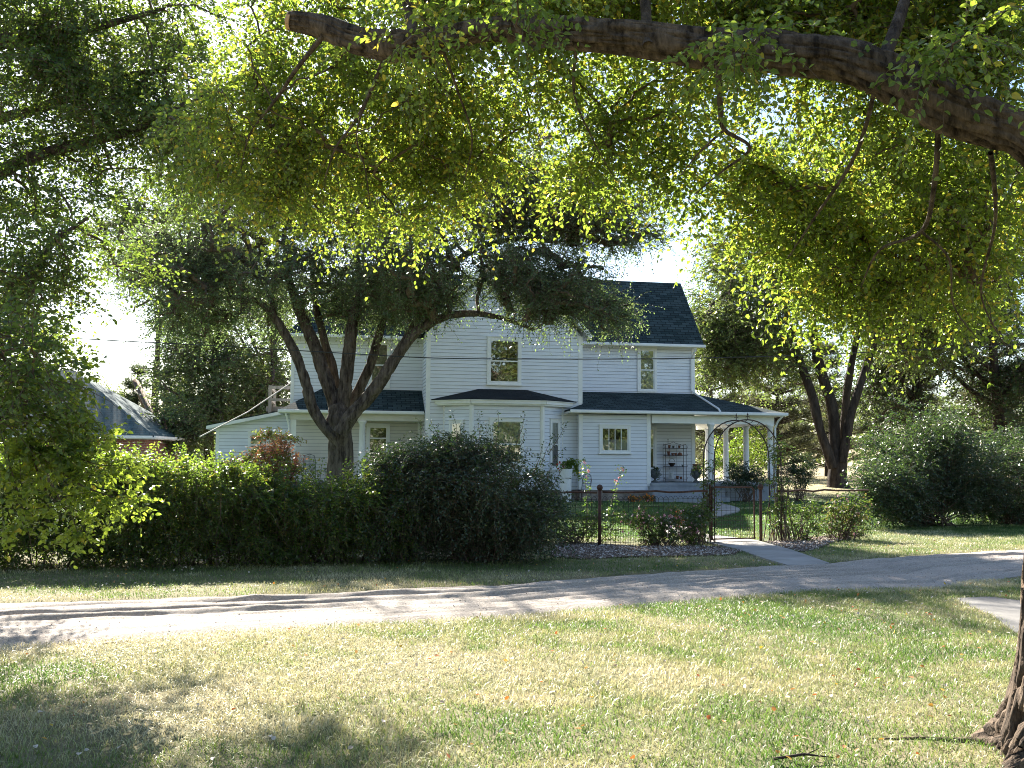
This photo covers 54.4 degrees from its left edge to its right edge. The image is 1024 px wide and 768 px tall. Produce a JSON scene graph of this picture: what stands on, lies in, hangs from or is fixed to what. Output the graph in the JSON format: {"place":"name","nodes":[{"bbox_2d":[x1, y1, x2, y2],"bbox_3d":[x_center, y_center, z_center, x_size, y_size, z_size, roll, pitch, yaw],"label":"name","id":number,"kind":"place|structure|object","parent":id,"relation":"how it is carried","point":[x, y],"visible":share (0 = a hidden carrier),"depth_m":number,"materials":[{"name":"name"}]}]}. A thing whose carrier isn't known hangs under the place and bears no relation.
{"place":"outdoors","nodes":[
{"label":"outdoors","id":0,"kind":"place"},
{"bbox_2d":[0,460,1023,767],"bbox_3d":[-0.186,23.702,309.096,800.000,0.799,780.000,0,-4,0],"label":"ground","id":1,"kind":"structure","parent":0,"point":[238,760],"depth_m":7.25,"materials":[{"name":"green plant"}]},
{"bbox_2d":[0,370,194,465],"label":"brick outbuilding","id":2,"kind":"structure","parent":1,"relation":"on","point":[146,431],"depth_m":46.22,"materials":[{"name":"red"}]},
{"bbox_2d":[115,360,151,406],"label":"pine tree","id":3,"kind":"object","parent":1,"relation":"on","point":[127,382],"visible":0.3,"depth_m":61.89,"materials":[{"name":"green plant"}]},
{"bbox_2d":[0,0,269,527],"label":"elm","id":4,"kind":"object","parent":1,"relation":"on","point":[50,45],"visible":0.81,"depth_m":11.41,"materials":[{"name":"green plant"}]},
{"bbox_2d":[0,344,169,568],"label":"overhanging branch","id":5,"kind":"object","parent":4,"relation":"attached to","point":[75,473],"visible":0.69,"depth_m":7.56,"materials":[{"name":"green plant"}]},
{"bbox_2d":[70,161,224,413],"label":"backdrop tree","id":6,"kind":"object","parent":1,"relation":"on","point":[114,224],"visible":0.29,"depth_m":59.01,"materials":[{"name":"green plant"}]},
{"bbox_2d":[97,375,233,462],"bbox_3d":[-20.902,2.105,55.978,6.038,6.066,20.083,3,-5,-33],"label":"backdrop tree","id":7,"kind":"object","parent":1,"relation":"on","point":[184,428],"visible":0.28,"depth_m":49.65,"materials":[{"name":"green plant"}]},
{"bbox_2d":[152,379,202,461],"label":"pine tree","id":8,"kind":"object","parent":1,"relation":"on","point":[187,411],"visible":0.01,"depth_m":57.89,"materials":[{"name":"green plant"}]},
{"bbox_2d":[123,279,282,472],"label":"backdrop tree","id":9,"kind":"object","parent":1,"relation":"on","point":[208,389],"visible":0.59,"depth_m":52.49,"materials":[{"name":"green plant"}]},
{"bbox_2d":[0,439,433,571],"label":"hedge","id":10,"kind":"object","parent":1,"relation":"on","point":[218,510],"visible":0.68,"depth_m":14.59,"materials":[{"name":"green plant"}]},
{"bbox_2d":[214,427,315,560],"bbox_3d":[-3.940,1.735,15.840,1.646,2.136,1.127,0,-4,0],"label":"red leaved bush","id":11,"kind":"object","parent":1,"relation":"on","point":[276,451],"visible":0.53,"depth_m":15.76,"materials":[{"name":"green plant"}]},
{"bbox_2d":[218,235,322,417],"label":"backdrop tree","id":12,"kind":"object","parent":1,"relation":"on","point":[274,368],"visible":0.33,"depth_m":54.25,"materials":[{"name":"green plant"}]},
{"bbox_2d":[302,454,318,481],"bbox_3d":[-7.143,2.972,35.280,0.489,0.992,0.553,2,-4,-22],"label":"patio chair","id":13,"kind":"object","parent":1,"relation":"on","point":[309,461],"visible":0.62,"depth_m":35.52,"materials":[{"name":"white metal"}]},
{"bbox_2d":[93,65,690,516],"bbox_3d":[-3.016,-2.589,27.272,15.650,12.507,9.698,0,-4,0],"label":"elm tree","id":14,"kind":"object","parent":1,"relation":"on","point":[393,293],"visible":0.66,"depth_m":25.49,"materials":[{"name":"green plant"}]},
{"bbox_2d":[335,410,586,567],"bbox_3d":[-0.846,1.950,15.556,4.048,3.102,2.477,0,-4,0],"label":"honeysuckle bush","id":15,"kind":"object","parent":1,"relation":"on","point":[481,519],"visible":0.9,"depth_m":15.25,"materials":[{"name":"green plant"}]},
{"bbox_2d":[206,244,787,501],"bbox_3d":[-0.802,-0.242,38.526,20.955,9.330,8.450,1,-4,-10],"label":"farmhouse","id":16,"kind":"object","parent":1,"relation":"on","point":[633,416],"visible":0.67,"depth_m":35.99,"materials":[{"name":"white wood"}]},
{"bbox_2d":[199,383,289,436],"bbox_3d":[-9.032,0.843,33.993,0.044,2.052,4.419,-2,-5,26],"label":"guy rope","id":17,"kind":"object","parent":16,"relation":"attached to","point":[245,412],"visible":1,"depth_m":33.85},
{"bbox_2d":[248,431,265,460],"bbox_3d":[-9.308,2.290,36.309,0.680,1.125,0.090,1,-4,-10],"label":"window","id":18,"kind":"structure","parent":16,"relation":"in","point":[255,441],"depth_m":36.32,"materials":[{"name":"white glass"}]},
{"bbox_2d":[266,432,284,457],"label":"window","id":19,"kind":"structure","parent":16,"relation":"in","point":[274,438],"depth_m":36.44,"materials":[{"name":"white glass"}]},
{"bbox_2d":[365,423,390,465],"bbox_3d":[-4.903,2.215,36.423,0.910,1.550,0.110,1,-4,-10],"label":"window","id":20,"kind":"structure","parent":16,"relation":"in","point":[377,434],"depth_m":36.46,"materials":[{"name":"white glass"}]},
{"bbox_2d":[368,341,390,388],"bbox_3d":[-4.873,-0.714,36.646,0.820,1.755,0.090,1,-4,-10],"label":"window","id":21,"kind":"structure","parent":16,"relation":"in","point":[383,350],"depth_m":36.68,"materials":[{"name":"white glass"}]},
{"bbox_2d":[449,419,463,436],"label":"window","id":22,"kind":"structure","parent":16,"relation":"in","point":[451,428],"depth_m":34.76,"materials":[{"name":"white glass"}]},
{"bbox_2d":[486,336,521,385],"bbox_3d":[-0.269,-0.817,35.576,1.300,1.750,0.110,1,-4,-10],"label":"window","id":23,"kind":"structure","parent":16,"relation":"in","point":[500,372],"depth_m":35.60,"materials":[{"name":"clear glass"}]},
{"bbox_2d":[489,417,523,465],"bbox_3d":[-0.182,2.004,34.577,1.280,1.680,0.110,1,-4,-10],"label":"window","id":24,"kind":"structure","parent":16,"relation":"in","point":[513,424],"depth_m":34.64,"materials":[{"name":"white glass"}]},
{"bbox_2d":[549,418,560,469],"bbox_3d":[1.515,2.150,35.378,0.357,1.830,0.643,-1,-4,21],"label":"window","id":25,"kind":"structure","parent":16,"relation":"in","point":[554,425],"depth_m":35.38,"materials":[{"name":"white glass"}]},
{"bbox_2d":[598,424,631,453],"bbox_3d":[3.701,1.986,35.715,1.220,1.060,0.110,1,-4,-10],"label":"window","id":26,"kind":"structure","parent":16,"relation":"in","point":[613,439],"depth_m":35.74,"materials":[{"name":"white glass"}]},
{"bbox_2d":[637,346,657,391],"bbox_3d":[5.216,-0.571,38.425,0.820,1.745,0.090,1,-4,-10],"label":"window","id":27,"kind":"structure","parent":16,"relation":"in","point":[646,368],"depth_m":38.43,"materials":[{"name":"white glass"}]},
{"bbox_2d":[651,426,656,467],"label":"window","id":28,"kind":"structure","parent":16,"relation":"in","point":[653,428],"depth_m":38.25,"materials":[{"name":"white glass"}]},
{"bbox_2d":[651,466,661,481],"bbox_3d":[5.271,3.314,36.774,0.540,0.634,0.531,1,-4,-10],"label":"urn planter","id":29,"kind":"object","parent":16,"relation":"on","point":[655,473],"visible":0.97,"depth_m":36.66,"materials":[{"name":"grey stone"}]},
{"bbox_2d":[663,442,687,481],"bbox_3d":[6.221,2.912,38.081,0.953,1.640,0.331,1,-4,-10],"label":"plant rack","id":30,"kind":"object","parent":16,"relation":"on","point":[665,455],"visible":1,"depth_m":37.95,"materials":[{"name":"metal"}]},
{"bbox_2d":[668,470,673,478],"bbox_3d":[6.080,3.420,38.016,0.210,0.390,0.210,1,-4,-10],"label":"birdcage lantern","id":31,"kind":"object","parent":30,"relation":"on","point":[670,475],"visible":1,"depth_m":37.96,"materials":[{"name":"metal"}]},
{"bbox_2d":[690,467,702,482],"bbox_3d":[6.851,3.366,37.044,0.522,0.595,0.458,3,-5,-28],"label":"urn planter","id":32,"kind":"object","parent":16,"relation":"on","point":[695,474],"visible":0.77,"depth_m":36.94,"materials":[{"name":"grey stone"}]},
{"bbox_2d":[4,530,1015,767],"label":"fallen leaves","id":33,"kind":"object","parent":1,"relation":"on","point":[597,683],"visible":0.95,"depth_m":8.00,"materials":[{"name":"brown plant"}]},
{"bbox_2d":[425,491,596,550],"bbox_3d":[0.017,2.421,17.744,3.347,1.025,0.040,2,-4,-22],"label":"wire fence","id":34,"kind":"object","parent":1,"relation":"on","point":[583,523],"visible":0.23,"depth_m":18.24,"materials":[{"name":"metal"}]},
{"bbox_2d":[556,458,583,501],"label":"potted geranium","id":35,"kind":"object","parent":1,"relation":"on","point":[566,473],"visible":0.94,"depth_m":34.20,"materials":[{"name":"white ceramic"}]},
{"bbox_2d":[132,0,1023,767],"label":"elm","id":36,"kind":"object","parent":1,"relation":"on","point":[934,74],"visible":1,"depth_m":8.36,"materials":[{"name":"green plant"}]},
{"bbox_2d":[571,473,591,501],"bbox_3d":[2.412,3.576,34.277,0.553,0.992,0.489,4,-5,-40],"label":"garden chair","id":37,"kind":"object","parent":1,"relation":"on","point":[581,489],"visible":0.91,"depth_m":34.39,"materials":[{"name":"metal"}]},
{"bbox_2d":[579,457,591,536],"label":"hollyhock","id":38,"kind":"object","parent":1,"relation":"on","point":[585,479],"visible":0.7,"depth_m":20.50,"materials":[{"name":"green plant"}]},
{"bbox_2d":[597,484,602,545],"bbox_3d":[1.621,2.475,18.390,0.116,1.235,0.113,0,-4,0],"label":"fence post","id":39,"kind":"object","parent":1,"relation":"on","point":[599,487],"visible":0.94,"depth_m":18.37,"materials":[{"name":"metal"}]},
{"bbox_2d":[190,381,1023,466],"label":"distant woods","id":40,"kind":"object","parent":1,"relation":"on","point":[853,464],"visible":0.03,"depth_m":113.20,"materials":[{"name":"plant"}]},
{"bbox_2d":[601,464,626,532],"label":"hollyhock","id":41,"kind":"object","parent":1,"relation":"on","point":[619,477],"visible":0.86,"depth_m":20.48,"materials":[{"name":"green plant"}]},
{"bbox_2d":[627,495,643,501],"bbox_3d":[4.296,4.001,34.701,0.592,0.353,0.457,-1,-4,22],"label":"orange mum","id":42,"kind":"object","parent":1,"relation":"on","point":[635,499],"visible":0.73,"depth_m":34.67,"materials":[{"name":"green plant"}]},
{"bbox_2d":[551,543,741,559],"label":"gravel chips","id":43,"kind":"object","parent":1,"relation":"on","point":[622,551],"visible":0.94,"depth_m":17.32,"materials":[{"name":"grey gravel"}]},
{"bbox_2d":[547,505,625,543],"bbox_3d":[1.232,2.812,18.731,1.933,1.060,1.035,0,-4,0],"label":"rose bush","id":44,"kind":"object","parent":43,"relation":"on","point":[580,528],"visible":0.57,"depth_m":18.75,"materials":[{"name":"green plant"}]},
{"bbox_2d":[613,499,709,545],"bbox_3d":[2.775,2.657,18.470,1.837,1.050,0.932,0,-4,0],"label":"rose bush","id":45,"kind":"object","parent":43,"relation":"on","point":[661,527],"visible":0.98,"depth_m":18.41,"materials":[{"name":"green plant"}]},
{"bbox_2d":[643,493,655,501],"bbox_3d":[4.795,4.013,34.884,0.574,0.376,0.503,0,-4,0],"label":"orange mum","id":46,"kind":"object","parent":1,"relation":"on","point":[650,498],"visible":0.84,"depth_m":34.81,"materials":[{"name":"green plant"}]},
{"bbox_2d":[602,490,707,544],"bbox_3d":[2.722,2.521,18.801,2.239,1.035,0.038,2,-4,-20],"label":"wire fence","id":47,"kind":"object","parent":1,"relation":"on","point":[633,506],"visible":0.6,"depth_m":18.66,"materials":[{"name":"metal"}]},
{"bbox_2d":[672,497,719,545],"bbox_3d":[3.484,2.656,18.815,0.896,1.037,0.818,0,-4,0],"label":"rose bush","id":48,"kind":"object","parent":1,"relation":"on","point":[686,511],"visible":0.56,"depth_m":18.79,"materials":[{"name":"green plant"}]},
{"bbox_2d":[695,441,717,472],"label":"golden shrub","id":49,"kind":"object","parent":1,"relation":"on","point":[698,454],"visible":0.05,"depth_m":47.57,"materials":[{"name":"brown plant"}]},
{"bbox_2d":[695,318,763,466],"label":"pine tree","id":50,"kind":"object","parent":1,"relation":"on","point":[701,433],"visible":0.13,"depth_m":56.68,"materials":[{"name":"green plant"}]},
{"bbox_2d":[701,426,778,480],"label":"porch shrub","id":51,"kind":"object","parent":1,"relation":"on","point":[739,455],"visible":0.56,"depth_m":43.15,"materials":[{"name":"green plant"}]},
{"bbox_2d":[703,413,781,542],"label":"garden arch","id":52,"kind":"structure","parent":1,"relation":"on","point":[743,420],"depth_m":19.64,"materials":[{"name":"metal"}]},
{"bbox_2d":[692,459,725,544],"bbox_3d":[3.796,2.304,19.301,0.742,1.738,0.621,-2,-5,31],"label":"climbing rose","id":53,"kind":"object","parent":52,"relation":"attached to","point":[707,504],"visible":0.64,"depth_m":19.26,"materials":[{"name":"green plant"}]},
{"bbox_2d":[709,484,757,540],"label":"garden gate","id":54,"kind":"structure","parent":52,"relation":"attached to","point":[721,516],"depth_m":19.39,"materials":[{"name":"metal"}]},
{"bbox_2d":[758,435,798,541],"bbox_3d":[5.344,2.099,19.829,0.812,2.186,0.740,3,-5,-32],"label":"climbing rose","id":55,"kind":"object","parent":52,"relation":"attached to","point":[785,527],"visible":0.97,"depth_m":19.77,"materials":[{"name":"green plant"}]},
{"bbox_2d":[719,460,771,501],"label":"potted shrub","id":56,"kind":"object","parent":1,"relation":"on","point":[740,477],"visible":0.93,"depth_m":35.43,"materials":[{"name":"green plant"}]},
{"bbox_2d":[757,484,762,541],"bbox_3d":[4.910,2.598,19.646,0.116,1.245,0.113,0,-4,0],"label":"fence post","id":57,"kind":"object","parent":1,"relation":"on","point":[760,487],"visible":0.93,"depth_m":19.63,"materials":[{"name":"metal"}]},
{"bbox_2d":[719,316,828,476],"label":"pine tree","id":58,"kind":"object","parent":1,"relation":"on","point":[790,430],"visible":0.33,"depth_m":59.10,"materials":[{"name":"green plant"}]},
{"bbox_2d":[777,453,819,500],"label":"potted shrub","id":59,"kind":"object","parent":1,"relation":"on","point":[802,472],"visible":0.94,"depth_m":36.56,"materials":[{"name":"green plant"}]},
{"bbox_2d":[773,747,832,760],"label":"fallen twig","id":60,"kind":"object","parent":1,"relation":"on","point":[795,755],"visible":1,"depth_m":5.43,"materials":[{"name":"brown wood"}]},
{"bbox_2d":[764,532,864,551],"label":"gravel chips","id":61,"kind":"object","parent":1,"relation":"on","point":[791,543],"visible":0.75,"depth_m":19.26,"materials":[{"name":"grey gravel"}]},
{"bbox_2d":[782,492,830,539],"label":"rose bush","id":62,"kind":"object","parent":61,"relation":"on","point":[812,527],"visible":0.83,"depth_m":19.99,"materials":[{"name":"green plant"}]},
{"bbox_2d":[814,491,877,540],"bbox_3d":[6.799,2.810,20.314,1.322,1.244,0.973,0,-4,0],"label":"rose bush","id":63,"kind":"object","parent":61,"relation":"on","point":[853,519],"visible":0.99,"depth_m":20.20,"materials":[{"name":"green plant"}]},
{"bbox_2d":[778,489,868,538],"bbox_3d":[6.389,2.662,20.333,2.433,1.039,0.040,2,-5,-26],"label":"wire fence","id":64,"kind":"object","parent":1,"relation":"on","point":[818,501],"visible":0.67,"depth_m":20.28,"materials":[{"name":"metal"}]},
{"bbox_2d":[780,340,869,475],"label":"pine tree","id":65,"kind":"object","parent":1,"relation":"on","point":[839,404],"visible":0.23,"depth_m":63.57,"materials":[{"name":"green plant"}]},
{"bbox_2d":[677,102,1023,487],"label":"shade tree","id":66,"kind":"object","parent":1,"relation":"on","point":[726,330],"visible":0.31,"depth_m":43.84,"materials":[{"name":"green plant"}]},
{"bbox_2d":[853,368,946,452],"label":"pine tree","id":67,"kind":"object","parent":1,"relation":"on","point":[930,389],"visible":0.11,"depth_m":59.44,"materials":[{"name":"green plant"}]},
{"bbox_2d":[818,234,1023,439],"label":"dark tree","id":68,"kind":"object","parent":1,"relation":"on","point":[870,394],"visible":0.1,"depth_m":51.32,"materials":[{"name":"green plant"}]},
{"bbox_2d":[837,396,1022,530],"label":"lilac bush","id":69,"kind":"object","parent":1,"relation":"on","point":[922,474],"visible":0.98,"depth_m":24.10,"materials":[{"name":"green plant"}]},
{"bbox_2d":[901,153,1023,443],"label":"dark tree","id":70,"kind":"object","parent":1,"relation":"on","point":[998,399],"visible":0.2,"depth_m":49.62,"materials":[{"name":"green plant"}]},
{"bbox_2d":[912,420,1023,525],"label":"lilac bush","id":71,"kind":"object","parent":1,"relation":"on","point":[1013,452],"visible":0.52,"depth_m":25.01,"materials":[{"name":"green plant"}]},
{"bbox_2d":[935,290,1023,449],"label":"pine tree","id":72,"kind":"object","parent":1,"relation":"on","point":[964,395],"visible":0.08,"depth_m":55.87,"materials":[{"name":"green plant"}]},
{"bbox_2d":[958,597,1020,632],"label":"concrete slab","id":73,"kind":"structure","parent":1,"relation":"on","point":[1008,610],"depth_m":11.11,"materials":[{"name":"grey concrete"}]},
{"bbox_2d":[0,550,1023,649],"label":"gravel road","id":74,"kind":"structure","parent":0,"point":[135,621],"depth_m":11.23,"materials":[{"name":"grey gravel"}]},
{"bbox_2d":[0,0,1023,459],"label":"sky","id":75,"kind":"structure","parent":0,"point":[119,354],"materials":[{"name":"white"}]},
{"bbox_2d":[56,337,1023,359],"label":"overhead cable","id":76,"kind":"object","parent":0,"point":[520,358],"visible":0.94,"depth_m":24.11,"materials":[{"name":"black rubber"}]},
{"bbox_2d":[665,502,758,542],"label":"garden path","id":77,"kind":"structure","parent":0,"point":[727,509],"depth_m":28.10,"materials":[{"name":"concrete"}]},
{"bbox_2d":[709,541,828,565],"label":"concrete path","id":78,"kind":"structure","parent":0,"point":[769,552],"depth_m":17.08,"materials":[{"name":"grey concrete"}]}
]}

